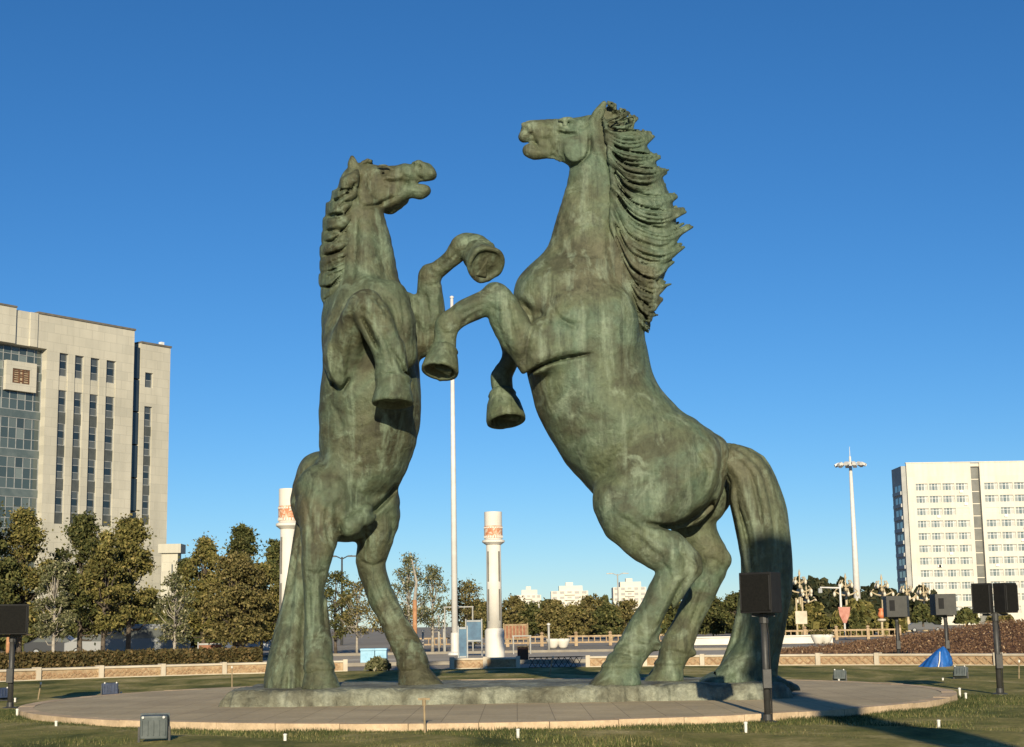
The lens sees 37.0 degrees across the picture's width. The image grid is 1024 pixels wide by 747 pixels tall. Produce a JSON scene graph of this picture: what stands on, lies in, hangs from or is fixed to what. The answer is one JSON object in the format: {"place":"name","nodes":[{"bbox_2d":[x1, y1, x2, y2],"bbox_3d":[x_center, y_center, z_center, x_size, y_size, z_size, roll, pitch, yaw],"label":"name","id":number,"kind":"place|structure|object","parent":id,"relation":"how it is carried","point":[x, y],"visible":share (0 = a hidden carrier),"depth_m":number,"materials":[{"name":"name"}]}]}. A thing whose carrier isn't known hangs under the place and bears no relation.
{"place":"outdoors","nodes":[
{"label":"outdoors","id":0,"kind":"place"},
{"bbox_2d":[360,648,387,662],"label":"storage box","id":1,"kind":"object","parent":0,"point":[366,654],"visible":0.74,"depth_m":68.07,"materials":[{"name":"blue paint"}]},
{"bbox_2d":[34,679,941,722],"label":"round pavement","id":2,"kind":"structure","parent":0,"point":[193,705],"depth_m":28.04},
{"bbox_2d":[218,671,799,706],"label":"statue plinth","id":3,"kind":"structure","parent":2,"relation":"on","point":[710,686],"depth_m":29.57,"materials":[{"name":"stone"}]},
{"bbox_2d":[264,156,504,688],"bbox_3d":[-2.776,0.803,32.007,5.001,11.604,2.785,-8,-12,36],"label":"horse statue","id":4,"kind":"object","parent":3,"relation":"on","point":[378,320],"visible":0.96,"depth_m":31.75,"materials":[{"name":"green metal"}]},
{"bbox_2d":[421,101,792,685],"bbox_3d":[1.944,0.210,31.917,7.532,12.600,2.936,-1,-9,0],"label":"horse statue","id":5,"kind":"object","parent":3,"relation":"on","point":[648,462],"visible":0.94,"depth_m":31.19,"materials":[{"name":"green metal"}]},
{"bbox_2d":[0,624,991,670],"bbox_3d":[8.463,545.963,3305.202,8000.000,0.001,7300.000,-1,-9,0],"label":"ground","id":6,"kind":"structure","parent":0,"point":[376,639],"depth_m":132.50,"materials":[{"name":"concrete"}]},
{"bbox_2d":[23,635,74,652],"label":"parked car","id":7,"kind":"object","parent":6,"relation":"on","point":[37,644],"visible":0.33,"depth_m":101.59,"materials":[{"name":"black paint"}]},
{"bbox_2d":[64,634,100,650],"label":"parked car","id":8,"kind":"object","parent":6,"relation":"on","point":[86,645],"visible":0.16,"depth_m":101.57,"materials":[{"name":"white paint"}]},
{"bbox_2d":[0,303,171,650],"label":"office building","id":9,"kind":"structure","parent":6,"relation":"on","point":[84,415],"depth_m":150.47,"materials":[{"name":"concrete"}]},
{"bbox_2d":[0,495,36,527],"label":"window","id":10,"kind":"structure","parent":9,"relation":"in","point":[9,502],"depth_m":143.93,"materials":[{"name":"blue glass"}]},
{"bbox_2d":[0,455,38,489],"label":"window","id":11,"kind":"structure","parent":9,"relation":"in","point":[15,472],"depth_m":144.86,"materials":[{"name":"blue glass"}]},
{"bbox_2d":[0,415,39,450],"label":"window","id":12,"kind":"structure","parent":9,"relation":"in","point":[15,432],"depth_m":145.43,"materials":[{"name":"blue glass"}]},
{"bbox_2d":[0,376,40,412],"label":"window","id":13,"kind":"structure","parent":9,"relation":"in","point":[9,399],"depth_m":145.93,"materials":[{"name":"blue glass"}]},
{"bbox_2d":[0,343,41,373],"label":"window","id":14,"kind":"structure","parent":9,"relation":"in","point":[7,352],"depth_m":146.53,"materials":[{"name":"blue glass"}]},
{"bbox_2d":[54,490,62,512],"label":"window","id":15,"kind":"structure","parent":9,"relation":"in","point":[58,493],"depth_m":147.47,"materials":[{"name":"grey glass"}]},
{"bbox_2d":[56,456,63,478],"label":"window","id":16,"kind":"structure","parent":9,"relation":"in","point":[59,460],"depth_m":147.97,"materials":[{"name":"blue glass"}]},
{"bbox_2d":[57,423,64,445],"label":"window","id":17,"kind":"structure","parent":9,"relation":"in","point":[60,427],"depth_m":148.52,"materials":[{"name":"blue glass"}]},
{"bbox_2d":[58,390,65,412],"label":"window","id":18,"kind":"structure","parent":9,"relation":"in","point":[61,394],"depth_m":149.02,"materials":[{"name":"blue glass"}]},
{"bbox_2d":[59,353,66,376],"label":"window","id":19,"kind":"structure","parent":9,"relation":"in","point":[63,357],"depth_m":149.64,"materials":[{"name":"blue glass"}]},
{"bbox_2d":[75,356,82,378],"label":"window","id":20,"kind":"structure","parent":9,"relation":"in","point":[78,359],"depth_m":151.08,"materials":[{"name":"blue glass"}]},
{"bbox_2d":[87,459,95,481],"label":"window","id":21,"kind":"structure","parent":9,"relation":"in","point":[91,463],"depth_m":150.93,"materials":[{"name":"blue glass"}]},
{"bbox_2d":[88,427,95,448],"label":"window","id":22,"kind":"structure","parent":9,"relation":"in","point":[92,430],"depth_m":151.45,"materials":[{"name":"blue glass"}]},
{"bbox_2d":[90,358,97,380],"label":"window","id":23,"kind":"structure","parent":9,"relation":"in","point":[94,362],"depth_m":152.56,"materials":[{"name":"blue glass"}]},
{"bbox_2d":[102,493,110,515],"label":"window","id":24,"kind":"structure","parent":9,"relation":"in","point":[106,510],"depth_m":151.96,"materials":[{"name":"grey glass"}]},
{"bbox_2d":[103,461,111,482],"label":"window","id":25,"kind":"structure","parent":9,"relation":"in","point":[107,476],"depth_m":152.48,"materials":[{"name":"blue glass"}]},
{"bbox_2d":[104,429,112,449],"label":"window","id":26,"kind":"structure","parent":9,"relation":"in","point":[108,440],"depth_m":153.04,"materials":[{"name":"blue glass"}]},
{"bbox_2d":[105,396,113,417],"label":"window","id":27,"kind":"structure","parent":9,"relation":"in","point":[109,405],"depth_m":153.55,"materials":[{"name":"blue glass"}]},
{"bbox_2d":[106,361,114,383],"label":"window","id":28,"kind":"structure","parent":9,"relation":"in","point":[110,369],"depth_m":154.13,"materials":[{"name":"blue glass"}]},
{"bbox_2d":[0,593,224,651],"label":"woods","id":29,"kind":"object","parent":6,"relation":"on","point":[27,639],"visible":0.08,"depth_m":134.61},
{"bbox_2d":[0,646,262,668],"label":"hedge","id":30,"kind":"object","parent":6,"relation":"on","point":[88,658],"visible":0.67,"depth_m":56.61,"materials":[{"name":"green plant"}]},
{"bbox_2d":[105,624,190,650],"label":"parked van","id":31,"kind":"object","parent":6,"relation":"on","point":[146,636],"visible":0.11,"depth_m":87.81,"materials":[{"name":"grey paint"}]},
{"bbox_2d":[158,544,185,612],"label":"annex building","id":32,"kind":"structure","parent":6,"relation":"on","point":[170,553],"depth_m":151.00,"materials":[{"name":"beige stone"}]},
{"bbox_2d":[163,557,201,638],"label":"tree","id":33,"kind":"object","parent":6,"relation":"on","point":[184,560],"visible":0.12,"depth_m":94.03,"materials":[{"name":"green plant"}]},
{"bbox_2d":[324,570,359,652],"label":"tree","id":34,"kind":"object","parent":6,"relation":"on","point":[335,623],"visible":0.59,"depth_m":98.58,"materials":[{"name":"green plant"}]},
{"bbox_2d":[333,578,376,652],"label":"tree","id":35,"kind":"object","parent":6,"relation":"on","point":[356,609],"visible":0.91,"depth_m":90.66,"materials":[{"name":"green plant"}]},
{"bbox_2d":[368,592,411,651],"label":"tree","id":36,"kind":"object","parent":6,"relation":"on","point":[377,623],"visible":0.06,"depth_m":103.61,"materials":[{"name":"green plant"}]},
{"bbox_2d":[391,551,434,626],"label":"tree","id":37,"kind":"object","parent":6,"relation":"on","point":[409,584],"visible":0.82,"depth_m":94.97,"materials":[{"name":"green plant"}]},
{"bbox_2d":[411,564,449,651],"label":"tree","id":38,"kind":"object","parent":6,"relation":"on","point":[429,577],"visible":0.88,"depth_m":98.75,"materials":[{"name":"green plant"}]},
{"bbox_2d":[443,574,486,643],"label":"tree","id":39,"kind":"object","parent":6,"relation":"on","point":[467,588],"visible":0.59,"depth_m":110.47,"materials":[{"name":"green plant"}]},
{"bbox_2d":[449,656,519,668],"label":"wall","id":40,"kind":"structure","parent":6,"relation":"on","point":[484,663],"depth_m":56.84,"materials":[{"name":"stone"}]},
{"bbox_2d":[502,593,527,640],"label":"tree","id":41,"kind":"object","parent":6,"relation":"on","point":[515,603],"visible":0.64,"depth_m":162.80,"materials":[{"name":"green plant"}]},
{"bbox_2d":[517,600,542,638],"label":"tree","id":42,"kind":"object","parent":6,"relation":"on","point":[531,610],"visible":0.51,"depth_m":175.84,"materials":[{"name":"green plant"}]},
{"bbox_2d":[419,631,663,647],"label":"balustrade","id":43,"kind":"object","parent":6,"relation":"on","point":[542,642],"visible":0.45,"depth_m":116.18,"materials":[{"name":"stone"}]},
{"bbox_2d":[534,597,573,637],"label":"tree","id":44,"kind":"object","parent":6,"relation":"on","point":[551,608],"visible":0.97,"depth_m":167.15,"materials":[{"name":"green plant"}]},
{"bbox_2d":[556,600,589,635],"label":"tree","id":45,"kind":"object","parent":6,"relation":"on","point":[569,625],"visible":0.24,"depth_m":180.66,"materials":[{"name":"green plant"}]},
{"bbox_2d":[567,593,606,638],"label":"tree","id":46,"kind":"object","parent":6,"relation":"on","point":[590,602],"visible":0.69,"depth_m":172.28,"materials":[{"name":"green plant"}]},
{"bbox_2d":[463,595,730,636],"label":"woods","id":47,"kind":"object","parent":6,"relation":"on","point":[669,617],"visible":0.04,"depth_m":226.41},
{"bbox_2d":[588,598,625,638],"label":"tree","id":48,"kind":"object","parent":6,"relation":"on","point":[607,616],"visible":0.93,"depth_m":163.29,"materials":[{"name":"green plant"}]},
{"bbox_2d":[615,598,638,634],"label":"tree","id":49,"kind":"object","parent":6,"relation":"on","point":[628,611],"visible":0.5,"depth_m":177.31,"materials":[{"name":"green plant"}]},
{"bbox_2d":[700,596,729,635],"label":"tree","id":50,"kind":"object","parent":6,"relation":"on","point":[715,626],"visible":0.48,"depth_m":172.66,"materials":[{"name":"green plant"}]},
{"bbox_2d":[713,591,738,633],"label":"tree","id":51,"kind":"object","parent":6,"relation":"on","point":[728,604],"visible":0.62,"depth_m":164.51,"materials":[{"name":"green plant"}]},
{"bbox_2d":[694,635,833,644],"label":"white barrier","id":52,"kind":"object","parent":6,"relation":"on","point":[788,639],"visible":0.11,"depth_m":109.98,"materials":[{"name":"paint"}]},
{"bbox_2d":[795,598,806,634],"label":"sign post","id":53,"kind":"object","parent":6,"relation":"on","point":[800,617],"visible":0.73,"depth_m":147.92,"materials":[{"name":"beige metal"}]},
{"bbox_2d":[792,570,812,603],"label":"ornate street lamp","id":54,"kind":"object","parent":6,"relation":"on","point":[799,591],"visible":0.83,"depth_m":183.02,"materials":[{"name":"beige metal"}]},
{"bbox_2d":[735,575,942,628],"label":"hillside woods","id":55,"kind":"object","parent":6,"relation":"on","point":[828,600],"visible":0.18,"depth_m":300.87,"materials":[{"name":"plant"}]},
{"bbox_2d":[785,625,900,639],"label":"balustrade","id":56,"kind":"object","parent":6,"relation":"on","point":[836,630],"visible":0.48,"depth_m":126.09,"materials":[{"name":"stone"}]},
{"bbox_2d":[838,607,849,638],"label":"road sign","id":57,"kind":"object","parent":6,"relation":"on","point":[844,613],"visible":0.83,"depth_m":136.21,"materials":[{"name":"metal"}]},
{"bbox_2d":[833,574,858,606],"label":"ornate street lamp","id":58,"kind":"object","parent":6,"relation":"on","point":[846,593],"visible":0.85,"depth_m":178.00,"materials":[{"name":"beige metal"}]},
{"bbox_2d":[785,598,907,635],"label":"roadside shrubs","id":59,"kind":"object","parent":6,"relation":"on","point":[818,618],"visible":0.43,"depth_m":157.02,"materials":[{"name":"green plant"}]},
{"bbox_2d":[834,447,866,600],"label":"mast","id":60,"kind":"object","parent":6,"relation":"on","point":[856,581],"visible":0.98,"depth_m":260.60,"materials":[{"name":"metal"}]},
{"bbox_2d":[848,608,860,634],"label":"bush","id":61,"kind":"object","parent":6,"relation":"on","point":[854,623],"visible":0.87,"depth_m":128.08,"materials":[{"name":"green plant"}]},
{"bbox_2d":[870,575,893,607],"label":"ornate street lamp","id":62,"kind":"object","parent":6,"relation":"on","point":[885,586],"visible":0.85,"depth_m":187.89,"materials":[{"name":"beige metal"}]},
{"bbox_2d":[882,596,909,652],"bbox_3d":[13.943,9.278,55.305,0.929,2.442,0.837,-3,-10,12],"label":"speaker post","id":63,"kind":"object","parent":6,"relation":"on","point":[896,608],"visible":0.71,"depth_m":55.09,"materials":[{"name":"metal"}]},
{"bbox_2d":[780,618,1023,653],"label":"dry ground cover","id":64,"kind":"object","parent":6,"relation":"on","point":[862,646],"visible":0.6,"depth_m":67.32,"materials":[{"name":"plant"}]},
{"bbox_2d":[798,622,1023,653],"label":"flower bank","id":65,"kind":"structure","parent":6,"relation":"on","point":[983,643],"depth_m":64.77,"materials":[{"name":"plant"}]},
{"bbox_2d":[910,602,934,626],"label":"bush","id":66,"kind":"object","parent":65,"relation":"on","point":[921,612],"visible":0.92,"depth_m":80.67,"materials":[{"name":"green plant"}]},
{"bbox_2d":[952,607,980,624],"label":"bush","id":67,"kind":"object","parent":65,"relation":"on","point":[966,615],"visible":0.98,"depth_m":78.60,"materials":[{"name":"green plant"}]},
{"bbox_2d":[908,621,943,631],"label":"parked car","id":68,"kind":"object","parent":6,"relation":"on","point":[913,627],"visible":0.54,"depth_m":186.53,"materials":[{"name":"grey paint"}]},
{"bbox_2d":[929,594,956,652],"bbox_3d":[15.420,9.088,54.382,0.914,2.472,0.824,-2,-9,8],"label":"speaker post","id":69,"kind":"object","parent":6,"relation":"on","point":[943,606],"visible":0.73,"depth_m":54.17,"materials":[{"name":"metal"}]},
{"bbox_2d":[0,665,1023,746],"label":"lawn","id":70,"kind":"structure","parent":0,"point":[981,679],"depth_m":23.45,"materials":[{"name":"plant"}]},
{"bbox_2d":[0,604,28,707],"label":"speaker post","id":71,"kind":"object","parent":70,"relation":"on","point":[14,619],"visible":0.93,"depth_m":32.78,"materials":[{"name":"metal"}]},
{"bbox_2d":[101,682,119,694],"bbox_3d":[-9.725,7.659,37.029,0.446,0.381,0.253,2,-10,-20],"label":"floodlight","id":72,"kind":"object","parent":70,"relation":"on","point":[109,688],"visible":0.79,"depth_m":36.95,"materials":[{"name":"grey metal"}]},
{"bbox_2d":[138,713,170,742],"bbox_3d":[-5.080,5.045,21.732,0.457,0.425,0.250,0,-9,-5],"label":"floodlight","id":73,"kind":"object","parent":70,"relation":"on","point":[155,726],"visible":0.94,"depth_m":21.66,"materials":[{"name":"grey metal"}]},
{"bbox_2d":[0,659,347,681],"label":"wall","id":74,"kind":"structure","parent":70,"relation":"on","point":[59,673],"depth_m":53.06,"materials":[{"name":"stone"}]},
{"bbox_2d":[276,488,295,610],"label":"totem column","id":75,"kind":"structure","parent":70,"relation":"on","point":[285,524],"depth_m":56.01,"materials":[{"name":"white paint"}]},
{"bbox_2d":[363,655,390,670],"bbox_3d":[-4.825,10.499,55.026,1.045,0.753,1.002,-1,-9,0],"label":"bush","id":76,"kind":"object","parent":70,"relation":"on","point":[377,663],"visible":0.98,"depth_m":54.81,"materials":[{"name":"green plant"}]},
{"bbox_2d":[18,678,957,731],"bbox_3d":[-0.481,7.029,33.200,19.520,0.136,19.520,-1,-9,0],"label":"kerb ring","id":77,"kind":"object","parent":70,"relation":"on","point":[29,711],"visible":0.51,"depth_m":24.47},
{"bbox_2d":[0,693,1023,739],"bbox_3d":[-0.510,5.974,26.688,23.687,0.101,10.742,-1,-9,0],"label":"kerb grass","id":78,"kind":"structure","parent":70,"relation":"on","point":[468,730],"depth_m":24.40,"materials":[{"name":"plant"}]},
{"bbox_2d":[529,656,585,667],"bbox_3d":[1.704,10.725,56.841,2.166,0.420,0.062,-1,-9,4],"label":"railing","id":79,"kind":"object","parent":70,"relation":"on","point":[559,657],"visible":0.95,"depth_m":56.84,"materials":[{"name":"metal"}]},
{"bbox_2d":[739,572,781,722],"bbox_3d":[4.046,4.399,24.573,0.568,2.384,0.520,-8,-12,35],"label":"speaker post","id":80,"kind":"object","parent":70,"relation":"on","point":[760,595],"visible":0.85,"depth_m":24.51,"materials":[{"name":"metal"}]},
{"bbox_2d":[586,652,1023,666],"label":"wall","id":81,"kind":"structure","parent":70,"relation":"on","point":[988,659],"depth_m":53.67,"materials":[{"name":"stone"}]},
{"bbox_2d":[918,646,952,666],"bbox_3d":[14.140,9.459,51.062,1.028,0.700,0.897,4,-11,-27],"label":"covered equipment","id":82,"kind":"object","parent":70,"relation":"on","point":[941,657],"visible":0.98,"depth_m":50.82,"materials":[{"name":"blue plastic"}]},
{"bbox_2d":[953,665,968,678],"bbox_3d":[11.803,7.865,40.252,0.404,0.364,0.245,-6,-11,30],"label":"floodlight","id":83,"kind":"object","parent":70,"relation":"on","point":[960,672],"visible":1,"depth_m":40.19,"materials":[{"name":"grey metal"}]},
{"bbox_2d":[971,583,1018,694],"bbox_3d":[10.268,5.615,32.390,0.984,2.335,0.492,-1,-9,0],"label":"speaker post","id":84,"kind":"object","parent":70,"relation":"on","point":[1005,596],"visible":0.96,"depth_m":32.38,"materials":[{"name":"metal"}]},
{"bbox_2d":[0,0,1023,628],"label":"sky","id":85,"kind":"structure","parent":0,"point":[847,176],"materials":[{"name":"blue"}]},
{"bbox_2d":[263,649,788,662],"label":"road","id":86,"kind":"structure","parent":0,"point":[431,657],"depth_m":82.53,"materials":[{"name":"asphalt"}]},
{"bbox_2d":[0,500,27,640],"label":"tree","id":87,"kind":"object","parent":86,"relation":"on","point":[7,587],"visible":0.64,"depth_m":71.33,"materials":[{"name":"green plant"}]},
{"bbox_2d":[0,503,62,652],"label":"tree","id":88,"kind":"object","parent":86,"relation":"on","point":[26,534],"visible":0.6,"depth_m":73.20,"materials":[{"name":"green plant"}]},
{"bbox_2d":[28,556,79,651],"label":"tree","id":89,"kind":"object","parent":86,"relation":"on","point":[54,601],"visible":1,"depth_m":67.18,"materials":[{"name":"green plant"}]},
{"bbox_2d":[43,510,115,650],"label":"tree","id":90,"kind":"object","parent":86,"relation":"on","point":[81,529],"visible":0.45,"depth_m":77.09,"materials":[{"name":"green plant"}]},
{"bbox_2d":[71,526,136,649],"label":"tree","id":91,"kind":"object","parent":86,"relation":"on","point":[101,574],"visible":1,"depth_m":72.14,"materials":[{"name":"green plant"}]},
{"bbox_2d":[82,510,162,650],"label":"tree","id":92,"kind":"object","parent":86,"relation":"on","point":[133,534],"visible":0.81,"depth_m":75.09,"materials":[{"name":"green plant"}]},
{"bbox_2d":[145,571,198,648],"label":"tree","id":93,"kind":"object","parent":86,"relation":"on","point":[176,610],"visible":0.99,"depth_m":67.06,"materials":[{"name":"green plant"}]},
{"bbox_2d":[162,531,232,642],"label":"tree","id":94,"kind":"object","parent":86,"relation":"on","point":[203,553],"visible":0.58,"depth_m":82.73,"materials":[{"name":"green plant"}]},
{"bbox_2d":[193,548,278,647],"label":"tree","id":95,"kind":"object","parent":86,"relation":"on","point":[240,573],"visible":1,"depth_m":76.49,"materials":[{"name":"green plant"}]},
{"bbox_2d":[217,522,267,645],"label":"tree","id":96,"kind":"object","parent":86,"relation":"on","point":[243,536],"visible":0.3,"depth_m":87.46,"materials":[{"name":"green plant"}]},
{"bbox_2d":[230,559,279,659],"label":"tree","id":97,"kind":"object","parent":86,"relation":"on","point":[271,624],"visible":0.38,"depth_m":78.66,"materials":[{"name":"green plant"}]},
{"bbox_2d":[259,538,279,646],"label":"tree","id":98,"kind":"object","parent":86,"relation":"on","point":[272,550],"visible":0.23,"depth_m":89.03,"materials":[{"name":"green plant"}]},
{"bbox_2d":[411,559,417,633],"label":"wrapped trunk","id":99,"kind":"object","parent":86,"relation":"on","point":[415,608],"visible":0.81,"depth_m":82.99,"materials":[{"name":"fabric"}]},
{"bbox_2d":[448,296,457,654],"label":"flagpole","id":100,"kind":"object","parent":86,"relation":"on","point":[454,620],"visible":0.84,"depth_m":87.77,"materials":[{"name":"metal"}]},
{"bbox_2d":[458,626,467,657],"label":"notice board","id":101,"kind":"object","parent":86,"relation":"on","point":[462,645],"visible":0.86,"depth_m":74.83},
{"bbox_2d":[465,619,482,655],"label":"notice board","id":102,"kind":"object","parent":86,"relation":"on","point":[474,630],"visible":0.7,"depth_m":82.81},
{"bbox_2d":[482,511,504,657],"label":"totem column","id":103,"kind":"structure","parent":86,"relation":"on","point":[493,541],"depth_m":66.64,"materials":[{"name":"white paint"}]},
{"bbox_2d":[503,623,528,652],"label":"notice board","id":104,"kind":"object","parent":86,"relation":"on","point":[510,630],"visible":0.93,"depth_m":90.69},
{"bbox_2d":[263,646,817,666],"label":"kerb","id":105,"kind":"structure","parent":86,"relation":"on","point":[476,652],"depth_m":89.54,"materials":[{"name":"stone"}]},
{"bbox_2d":[517,586,540,607],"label":"apartment tower","id":106,"kind":"structure","parent":0,"point":[528,594],"depth_m":890.73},
{"bbox_2d":[551,582,587,606],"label":"apartment tower","id":107,"kind":"structure","parent":0,"point":[569,592],"depth_m":890.85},
{"bbox_2d":[611,578,645,611],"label":"apartment tower","id":108,"kind":"structure","parent":0,"point":[629,589],"depth_m":871.23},
{"bbox_2d":[891,461,1023,624],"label":"office building","id":109,"kind":"structure","parent":0,"point":[959,529],"depth_m":398.95,"materials":[{"name":"white concrete"}]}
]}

